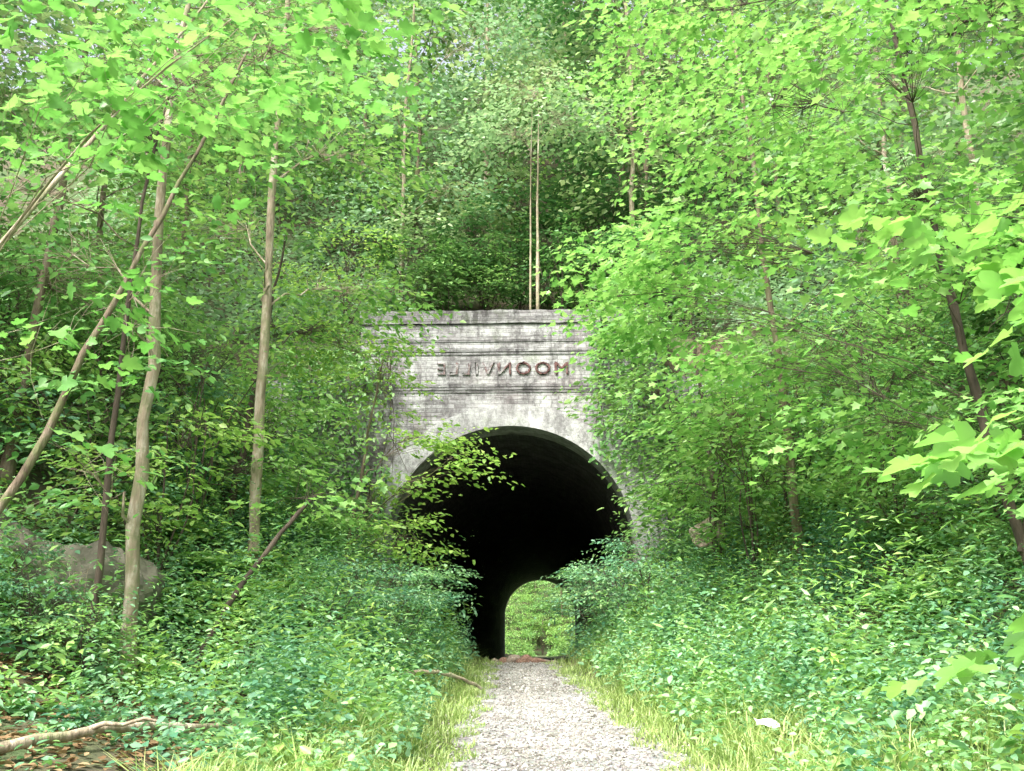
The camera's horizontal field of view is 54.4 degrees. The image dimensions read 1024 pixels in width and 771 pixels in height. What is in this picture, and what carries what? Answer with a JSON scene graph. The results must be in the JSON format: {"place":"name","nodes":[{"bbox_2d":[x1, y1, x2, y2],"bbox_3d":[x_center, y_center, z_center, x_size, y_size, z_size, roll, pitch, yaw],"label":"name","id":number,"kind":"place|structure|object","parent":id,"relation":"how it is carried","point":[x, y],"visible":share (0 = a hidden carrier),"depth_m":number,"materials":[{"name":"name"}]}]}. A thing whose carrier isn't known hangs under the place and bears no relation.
{"place":"outdoors","nodes":[
{"label":"outdoors","id":0,"kind":"place"},
{"bbox_2d":[0,0,1010,657],"label":"sky","id":1,"kind":"structure","parent":0,"point":[5,60],"materials":[{"name":"white"}]},
{"bbox_2d":[0,68,1023,770],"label":"ground","id":2,"kind":"structure","parent":0,"point":[94,750],"depth_m":18.02,"materials":[{"name":"green plant"}]},
{"bbox_2d":[0,489,50,567],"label":"boulder","id":3,"kind":"object","parent":2,"relation":"on","point":[29,541],"visible":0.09,"depth_m":10.12,"materials":[{"name":"grey stone"}]},
{"bbox_2d":[0,531,77,608],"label":"shrub","id":4,"kind":"object","parent":2,"relation":"on","point":[29,552],"visible":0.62,"depth_m":9.24,"materials":[{"name":"green plant"}]},
{"bbox_2d":[0,251,83,376],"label":"shrub","id":5,"kind":"object","parent":2,"relation":"on","point":[29,306],"visible":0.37,"depth_m":12.97,"materials":[{"name":"green plant"}]},
{"bbox_2d":[0,331,99,441],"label":"shrub","id":6,"kind":"object","parent":2,"relation":"on","point":[47,363],"visible":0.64,"depth_m":11.60,"materials":[{"name":"green plant"}]},
{"bbox_2d":[0,566,126,649],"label":"shrub","id":7,"kind":"object","parent":2,"relation":"on","point":[21,588],"visible":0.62,"depth_m":8.55,"materials":[{"name":"green plant"}]},
{"bbox_2d":[0,224,147,377],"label":"shrub","id":8,"kind":"object","parent":2,"relation":"on","point":[53,263],"visible":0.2,"depth_m":14.17,"materials":[{"name":"green plant"}]},
{"bbox_2d":[0,0,152,196],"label":"forest tree","id":9,"kind":"object","parent":2,"relation":"on","point":[47,21],"visible":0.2,"depth_m":17.88,"materials":[{"name":"green plant"}]},
{"bbox_2d":[0,597,160,694],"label":"shrub","id":10,"kind":"object","parent":2,"relation":"on","point":[58,629],"visible":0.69,"depth_m":8.14,"materials":[{"name":"green plant"}]},
{"bbox_2d":[0,0,161,157],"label":"forest tree","id":11,"kind":"object","parent":2,"relation":"on","point":[68,26],"visible":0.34,"depth_m":14.21,"materials":[{"name":"green plant"}]},
{"bbox_2d":[0,540,165,654],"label":"boulder","id":12,"kind":"object","parent":2,"relation":"on","point":[90,555],"visible":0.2,"depth_m":9.61,"materials":[{"name":"grey stone"}]},
{"bbox_2d":[12,276,191,404],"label":"shrub","id":13,"kind":"object","parent":2,"relation":"on","point":[112,342],"visible":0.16,"depth_m":14.26,"materials":[{"name":"green plant"}]},
{"bbox_2d":[0,362,210,511],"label":"shrub","id":14,"kind":"object","parent":2,"relation":"on","point":[33,426],"visible":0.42,"depth_m":11.76,"materials":[{"name":"green plant"}]},
{"bbox_2d":[0,272,219,450],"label":"shrub","id":15,"kind":"object","parent":2,"relation":"on","point":[173,317],"visible":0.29,"depth_m":13.58,"materials":[{"name":"green plant"}]},
{"bbox_2d":[0,0,290,502],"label":"broadleaf tree","id":16,"kind":"object","parent":2,"relation":"on","point":[10,466],"visible":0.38,"depth_m":12.45,"materials":[{"name":"green plant"}]},
{"bbox_2d":[29,399,285,569],"bbox_3d":[-3.959,1.160,11.277,2.650,2.136,3.210,2,-15,-10],"label":"shrub","id":17,"kind":"object","parent":2,"relation":"on","point":[128,470],"visible":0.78,"depth_m":11.34,"materials":[{"name":"green plant"}]},
{"bbox_2d":[0,0,329,359],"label":"forest tree","id":18,"kind":"object","parent":2,"relation":"on","point":[100,224],"visible":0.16,"depth_m":19.91,"materials":[{"name":"green plant"}]},
{"bbox_2d":[63,358,280,480],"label":"shrub","id":19,"kind":"object","parent":2,"relation":"on","point":[218,391],"visible":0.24,"depth_m":13.98,"materials":[{"name":"green plant"}]},
{"bbox_2d":[10,0,358,694],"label":"broadleaf tree","id":20,"kind":"object","parent":2,"relation":"on","point":[104,512],"visible":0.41,"depth_m":10.04,"materials":[{"name":"green plant"}]},
{"bbox_2d":[19,0,362,298],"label":"forest tree","id":21,"kind":"object","parent":2,"relation":"on","point":[111,12],"visible":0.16,"depth_m":25.09,"materials":[{"name":"green plant"}]},
{"bbox_2d":[41,336,353,528],"bbox_3d":[-4.148,0.607,13.192,3.789,2.707,3.111,11,-18,-38],"label":"shrub","id":22,"kind":"object","parent":2,"relation":"on","point":[220,399],"visible":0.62,"depth_m":13.23,"materials":[{"name":"green plant"}]},
{"bbox_2d":[0,483,397,770],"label":"leaf litter","id":23,"kind":"object","parent":2,"relation":"on","point":[78,744],"visible":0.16,"depth_m":6.43,"materials":[{"name":"brown plant"}]},
{"bbox_2d":[0,716,218,753],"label":"fallen branch","id":24,"kind":"object","parent":23,"relation":"on","point":[71,735],"visible":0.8,"depth_m":5.76,"materials":[{"name":"beige wood"}]},
{"bbox_2d":[0,0,445,686],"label":"broadleaf tree","id":25,"kind":"object","parent":2,"relation":"on","point":[142,468],"visible":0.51,"depth_m":9.63,"materials":[{"name":"green plant"}]},
{"bbox_2d":[12,241,435,561],"bbox_3d":[-4.050,0.282,14.918,4.722,4.931,6.020,-10,-17,34],"label":"understory tree","id":26,"kind":"object","parent":2,"relation":"on","point":[318,339],"visible":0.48,"depth_m":15.08,"materials":[{"name":"green plant"}]},
{"bbox_2d":[0,0,454,514],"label":"maple tree","id":27,"kind":"object","parent":2,"relation":"on","point":[47,432],"visible":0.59,"depth_m":9.53,"materials":[{"name":"green plant"}]},
{"bbox_2d":[0,0,465,490],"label":"maple tree","id":28,"kind":"object","parent":2,"relation":"on","point":[185,63],"visible":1,"depth_m":6.29,"materials":[{"name":"green plant"}]},
{"bbox_2d":[149,426,319,513],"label":"shrub","id":29,"kind":"object","parent":2,"relation":"on","point":[242,482],"visible":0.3,"depth_m":14.17,"materials":[{"name":"green plant"}]},
{"bbox_2d":[167,379,322,473],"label":"shrub","id":30,"kind":"object","parent":2,"relation":"on","point":[271,416],"visible":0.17,"depth_m":15.54,"materials":[{"name":"green plant"}]},
{"bbox_2d":[100,0,404,237],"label":"forest tree","id":31,"kind":"object","parent":2,"relation":"on","point":[237,137],"visible":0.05,"depth_m":28.38,"materials":[{"name":"green plant"}]},
{"bbox_2d":[202,384,354,493],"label":"shrub","id":32,"kind":"object","parent":2,"relation":"on","point":[310,403],"visible":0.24,"depth_m":17.12,"materials":[{"name":"green plant"}]},
{"bbox_2d":[85,0,477,582],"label":"broadleaf tree","id":33,"kind":"object","parent":2,"relation":"on","point":[261,379],"visible":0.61,"depth_m":14.81,"materials":[{"name":"green plant"}]},
{"bbox_2d":[181,469,391,681],"bbox_3d":[-2.170,1.925,10.001,1.375,2.246,1.780,-8,-16,27],"label":"sapling","id":34,"kind":"object","parent":2,"relation":"on","point":[293,518],"visible":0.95,"depth_m":10.06,"materials":[{"name":"green plant"}]},
{"bbox_2d":[246,218,412,334],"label":"shrub","id":35,"kind":"object","parent":2,"relation":"on","point":[310,293],"visible":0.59,"depth_m":20.75,"materials":[{"name":"green plant"}]},
{"bbox_2d":[262,569,419,654],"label":"shrub","id":36,"kind":"object","parent":2,"relation":"on","point":[362,596],"visible":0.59,"depth_m":10.74,"materials":[{"name":"green plant"}]},
{"bbox_2d":[280,155,413,270],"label":"shrub","id":37,"kind":"object","parent":2,"relation":"on","point":[317,217],"visible":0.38,"depth_m":25.24,"materials":[{"name":"green plant"}]},
{"bbox_2d":[342,466,404,580],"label":"climbing vine","id":38,"kind":"object","parent":2,"relation":"on","point":[369,482],"visible":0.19,"depth_m":17.95,"materials":[{"name":"green plant"}]},
{"bbox_2d":[298,547,453,617],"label":"shrub","id":39,"kind":"object","parent":2,"relation":"on","point":[379,573],"visible":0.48,"depth_m":12.62,"materials":[{"name":"green plant"}]},
{"bbox_2d":[295,0,485,193],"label":"forest tree","id":40,"kind":"object","parent":2,"relation":"on","point":[390,89],"visible":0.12,"depth_m":31.26,"materials":[{"name":"green plant"}]},
{"bbox_2d":[327,578,463,658],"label":"shrub","id":41,"kind":"object","parent":2,"relation":"on","point":[421,601],"visible":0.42,"depth_m":11.86,"materials":[{"name":"green plant"}]},
{"bbox_2d":[269,312,524,569],"bbox_3d":[-1.816,0.852,15.524,4.487,4.176,2.715,-9,-17,31],"label":"sapling","id":42,"kind":"object","parent":2,"relation":"on","point":[435,448],"visible":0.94,"depth_m":15.32,"materials":[{"name":"green plant"}]},
{"bbox_2d":[334,553,467,628],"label":"shrub","id":43,"kind":"object","parent":2,"relation":"on","point":[383,571],"visible":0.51,"depth_m":13.03,"materials":[{"name":"green plant"}]},
{"bbox_2d":[274,0,563,300],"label":"forest tree","id":44,"kind":"object","parent":2,"relation":"on","point":[366,214],"visible":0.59,"depth_m":23.22,"materials":[{"name":"green plant"}]},
{"bbox_2d":[353,227,494,310],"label":"shrub","id":45,"kind":"object","parent":2,"relation":"on","point":[441,279],"visible":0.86,"depth_m":20.64,"materials":[{"name":"green plant"}]},
{"bbox_2d":[258,0,591,269],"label":"forest tree","id":46,"kind":"object","parent":2,"relation":"on","point":[420,137],"visible":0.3,"depth_m":25.59,"materials":[{"name":"green plant"}]},
{"bbox_2d":[368,204,491,307],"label":"shrub","id":47,"kind":"object","parent":2,"relation":"on","point":[400,230],"visible":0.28,"depth_m":21.68,"materials":[{"name":"green plant"}]},
{"bbox_2d":[366,166,529,269],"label":"shrub","id":48,"kind":"object","parent":2,"relation":"on","point":[424,207],"visible":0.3,"depth_m":24.15,"materials":[{"name":"green plant"}]},
{"bbox_2d":[378,242,517,310],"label":"shrub","id":49,"kind":"object","parent":2,"relation":"on","point":[453,276],"visible":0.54,"depth_m":20.94,"materials":[{"name":"green plant"}]},
{"bbox_2d":[399,195,526,309],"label":"shrub","id":50,"kind":"object","parent":2,"relation":"on","point":[483,223],"visible":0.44,"depth_m":21.76,"materials":[{"name":"green plant"}]},
{"bbox_2d":[433,231,527,309],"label":"shrub","id":51,"kind":"object","parent":2,"relation":"on","point":[472,254],"visible":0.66,"depth_m":20.97,"materials":[{"name":"green plant"}]},
{"bbox_2d":[372,0,615,207],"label":"forest tree","id":52,"kind":"object","parent":2,"relation":"on","point":[461,106],"visible":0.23,"depth_m":28.95,"materials":[{"name":"green plant"}]},
{"bbox_2d":[0,53,1020,343],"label":"brush","id":53,"kind":"object","parent":2,"relation":"on","point":[774,283],"visible":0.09,"depth_m":24.23,"materials":[{"name":"green plant"}]},
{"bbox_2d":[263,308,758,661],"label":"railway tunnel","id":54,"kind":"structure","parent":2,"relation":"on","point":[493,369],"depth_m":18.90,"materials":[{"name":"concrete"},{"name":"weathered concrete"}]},
{"bbox_2d":[278,348,407,490],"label":"climbing vine","id":55,"kind":"object","parent":54,"relation":"attached to","point":[357,462],"visible":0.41,"depth_m":18.35,"materials":[{"name":"green plant"}]},
{"bbox_2d":[583,305,672,467],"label":"climbing vine","id":56,"kind":"object","parent":54,"relation":"attached to","point":[628,443],"visible":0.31,"depth_m":18.16,"materials":[{"name":"green plant"}]},
{"bbox_2d":[0,282,1023,770],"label":"undergrowth","id":57,"kind":"object","parent":2,"relation":"on","point":[850,718],"visible":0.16,"depth_m":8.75,"materials":[{"name":"green plant"}]},
{"bbox_2d":[458,238,592,309],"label":"shrub","id":58,"kind":"object","parent":2,"relation":"on","point":[511,264],"visible":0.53,"depth_m":21.65,"materials":[{"name":"green plant"}]},
{"bbox_2d":[464,179,588,285],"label":"shrub","id":59,"kind":"object","parent":2,"relation":"on","point":[524,201],"visible":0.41,"depth_m":24.23,"materials":[{"name":"green plant"}]},
{"bbox_2d":[437,58,624,309],"bbox_3d":[0.512,-3.768,20.796,4.067,6.194,3.150,-1,-14,2],"label":"slender tree","id":60,"kind":"object","parent":2,"relation":"on","point":[539,128],"visible":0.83,"depth_m":21.09,"materials":[{"name":"green plant"}]},
{"bbox_2d":[437,51,625,309],"bbox_3d":[0.384,-3.735,20.539,4.072,6.064,3.253,-1,-14,2],"label":"slender tree","id":61,"kind":"object","parent":2,"relation":"on","point":[497,125],"visible":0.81,"depth_m":21.07,"materials":[{"name":"green plant"}]},
{"bbox_2d":[49,498,1023,770],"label":"grass","id":62,"kind":"structure","parent":2,"relation":"on","point":[737,760],"depth_m":7.38,"materials":[{"name":"green plant"}]},
{"bbox_2d":[505,581,574,656],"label":"brush","id":63,"kind":"object","parent":2,"relation":"on","point":[525,651],"visible":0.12,"depth_m":73.08,"materials":[{"name":"green plant"}]},
{"bbox_2d":[481,220,609,308],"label":"shrub","id":64,"kind":"object","parent":2,"relation":"on","point":[542,280],"visible":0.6,"depth_m":21.68,"materials":[{"name":"green plant"}]},
{"bbox_2d":[468,0,635,202],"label":"forest tree","id":65,"kind":"object","parent":2,"relation":"on","point":[550,31],"visible":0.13,"depth_m":29.63,"materials":[{"name":"green plant"}]},
{"bbox_2d":[536,154,618,231],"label":"shrub","id":66,"kind":"object","parent":2,"relation":"on","point":[572,176],"visible":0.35,"depth_m":26.26,"materials":[{"name":"green plant"}]},
{"bbox_2d":[536,551,654,611],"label":"shrub","id":67,"kind":"object","parent":2,"relation":"on","point":[570,583],"visible":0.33,"depth_m":15.64,"materials":[{"name":"green plant"}]},
{"bbox_2d":[519,218,673,309],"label":"shrub","id":68,"kind":"object","parent":2,"relation":"on","point":[569,304],"visible":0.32,"depth_m":21.04,"materials":[{"name":"green plant"}]},
{"bbox_2d":[469,0,735,221],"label":"forest tree","id":69,"kind":"object","parent":2,"relation":"on","point":[564,5],"visible":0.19,"depth_m":27.80,"materials":[{"name":"green plant"}]},
{"bbox_2d":[548,554,663,627],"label":"shrub","id":70,"kind":"object","parent":2,"relation":"on","point":[612,579],"visible":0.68,"depth_m":14.47,"materials":[{"name":"green plant"}]},
{"bbox_2d":[444,0,771,294],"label":"forest tree","id":71,"kind":"object","parent":2,"relation":"on","point":[487,56],"visible":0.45,"depth_m":23.46,"materials":[{"name":"green plant"}]},
{"bbox_2d":[552,171,667,271],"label":"shrub","id":72,"kind":"object","parent":2,"relation":"on","point":[614,197],"visible":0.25,"depth_m":24.43,"materials":[{"name":"green plant"}]},
{"bbox_2d":[498,0,725,181],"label":"forest tree","id":73,"kind":"object","parent":2,"relation":"on","point":[585,49],"visible":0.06,"depth_m":29.39,"materials":[{"name":"green plant"}]},
{"bbox_2d":[582,531,696,595],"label":"shrub","id":74,"kind":"object","parent":2,"relation":"on","point":[609,545],"visible":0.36,"depth_m":15.38,"materials":[{"name":"green plant"}]},
{"bbox_2d":[481,0,801,254],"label":"forest tree","id":75,"kind":"object","parent":2,"relation":"on","point":[562,11],"visible":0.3,"depth_m":25.07,"materials":[{"name":"green plant"}]},
{"bbox_2d":[587,546,717,625],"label":"shrub","id":76,"kind":"object","parent":2,"relation":"on","point":[621,570],"visible":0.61,"depth_m":13.75,"materials":[{"name":"green plant"}]},
{"bbox_2d":[577,212,732,318],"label":"shrub","id":77,"kind":"object","parent":2,"relation":"on","point":[604,239],"visible":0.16,"depth_m":20.36,"materials":[{"name":"green plant"}]},
{"bbox_2d":[599,383,792,521],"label":"shrub","id":78,"kind":"object","parent":2,"relation":"on","point":[650,421],"visible":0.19,"depth_m":17.39,"materials":[{"name":"green plant"}]},
{"bbox_2d":[654,361,767,552],"bbox_3d":[3.754,1.964,17.703,2.391,5.023,0.283,-1,-14,2],"label":"tree","id":79,"kind":"object","parent":2,"relation":"on","point":[679,388],"visible":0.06,"depth_m":18.11,"materials":[{"name":"green plant"}]},
{"bbox_2d":[543,258,885,539],"bbox_3d":[3.351,0.070,16.365,5.671,4.999,3.705,-1,-14,2],"label":"understory tree","id":80,"kind":"object","parent":2,"relation":"on","point":[609,397],"visible":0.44,"depth_m":16.00,"materials":[{"name":"green plant"}]},
{"bbox_2d":[624,388,823,567],"bbox_3d":[2.940,1.426,14.248,2.842,2.472,3.461,2,-15,-9],"label":"shrub","id":81,"kind":"object","parent":2,"relation":"on","point":[714,480],"visible":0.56,"depth_m":13.95,"materials":[{"name":"green plant"}]},
{"bbox_2d":[634,405,852,581],"bbox_3d":[3.049,1.368,13.004,2.732,2.377,3.327,1,-14,-6],"label":"shrub","id":82,"kind":"object","parent":2,"relation":"on","point":[751,507],"visible":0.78,"depth_m":12.68,"materials":[{"name":"green plant"}]},
{"bbox_2d":[635,0,893,222],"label":"forest tree","id":83,"kind":"object","parent":2,"relation":"on","point":[761,93],"visible":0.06,"depth_m":28.42,"materials":[{"name":"green plant"}]},
{"bbox_2d":[645,335,886,483],"bbox_3d":[4.237,0.546,16.258,3.229,2.283,4.442,7,-16,-25],"label":"shrub","id":84,"kind":"object","parent":2,"relation":"on","point":[723,351],"visible":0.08,"depth_m":16.15,"materials":[{"name":"green plant"}]},
{"bbox_2d":[705,207,837,291],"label":"shrub","id":85,"kind":"object","parent":2,"relation":"on","point":[778,225],"visible":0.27,"depth_m":22.80,"materials":[{"name":"green plant"}]},
{"bbox_2d":[532,0,1023,564],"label":"maple tree","id":86,"kind":"object","parent":2,"relation":"on","point":[688,30],"visible":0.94,"depth_m":10.00,"materials":[{"name":"green plant"}]},
{"bbox_2d":[533,0,1022,554],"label":"broadleaf tree","id":87,"kind":"object","parent":2,"relation":"on","point":[715,290],"visible":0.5,"depth_m":13.50,"materials":[{"name":"green plant"}]},
{"bbox_2d":[685,380,887,517],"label":"shrub","id":88,"kind":"object","parent":2,"relation":"on","point":[804,428],"visible":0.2,"depth_m":13.81,"materials":[{"name":"green plant"}]},
{"bbox_2d":[735,280,981,426],"bbox_3d":[5.307,-0.430,15.069,4.209,2.164,3.060,1,-14,-3],"label":"shrub","id":89,"kind":"object","parent":2,"relation":"on","point":[898,333],"visible":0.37,"depth_m":15.05,"materials":[{"name":"green plant"}]},
{"bbox_2d":[693,0,1023,349],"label":"forest tree","id":90,"kind":"object","parent":2,"relation":"on","point":[884,143],"visible":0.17,"depth_m":19.35,"materials":[{"name":"green plant"}]},
{"bbox_2d":[718,0,1022,290],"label":"forest tree","id":91,"kind":"object","parent":2,"relation":"on","point":[809,31],"visible":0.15,"depth_m":24.16,"materials":[{"name":"green plant"}]},
{"bbox_2d":[777,395,977,534],"bbox_3d":[4.393,0.930,11.634,2.299,1.626,3.163,-7,-16,26],"label":"shrub","id":92,"kind":"object","parent":2,"relation":"on","point":[842,483],"visible":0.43,"depth_m":11.24,"materials":[{"name":"green plant"}]},
{"bbox_2d":[759,332,996,483],"bbox_3d":[4.662,0.340,12.811,2.759,1.971,2.266,1,-14,-3],"label":"shrub","id":93,"kind":"object","parent":2,"relation":"on","point":[939,374],"visible":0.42,"depth_m":12.72,"materials":[{"name":"green plant"}]},
{"bbox_2d":[783,0,1023,330],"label":"forest tree","id":94,"kind":"object","parent":2,"relation":"on","point":[962,99],"visible":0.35,"depth_m":16.34,"materials":[{"name":"green plant"}]},
{"bbox_2d":[842,248,964,362],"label":"shrub","id":95,"kind":"object","parent":2,"relation":"on","point":[912,296],"visible":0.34,"depth_m":16.27,"materials":[{"name":"green plant"}]},
{"bbox_2d":[807,171,1023,699],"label":"maple sapling","id":96,"kind":"object","parent":2,"relation":"on","point":[953,451],"visible":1,"depth_m":3.17,"materials":[{"name":"green plant"}]},
{"bbox_2d":[837,0,1023,197],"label":"forest tree","id":97,"kind":"object","parent":2,"relation":"on","point":[950,145],"visible":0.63,"depth_m":11.15,"materials":[{"name":"green plant"}]},
{"bbox_2d":[869,288,997,392],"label":"shrub","id":98,"kind":"object","parent":2,"relation":"on","point":[909,343],"visible":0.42,"depth_m":14.08,"materials":[{"name":"green plant"}]},
{"bbox_2d":[863,381,1023,520],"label":"shrub","id":99,"kind":"object","parent":2,"relation":"on","point":[907,472],"visible":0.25,"depth_m":10.25,"materials":[{"name":"green plant"}]},
{"bbox_2d":[887,207,1023,372],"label":"shrub","id":100,"kind":"object","parent":2,"relation":"on","point":[980,318],"visible":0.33,"depth_m":12.13,"materials":[{"name":"green plant"}]},
{"bbox_2d":[913,384,1023,528],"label":"shrub","id":101,"kind":"object","parent":2,"relation":"on","point":[1018,488],"visible":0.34,"depth_m":9.16,"materials":[{"name":"green plant"}]},
{"bbox_2d":[413,661,723,770],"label":"path","id":102,"kind":"structure","parent":0,"point":[490,753],"depth_m":8.01,"materials":[{"name":"grey gravel"}]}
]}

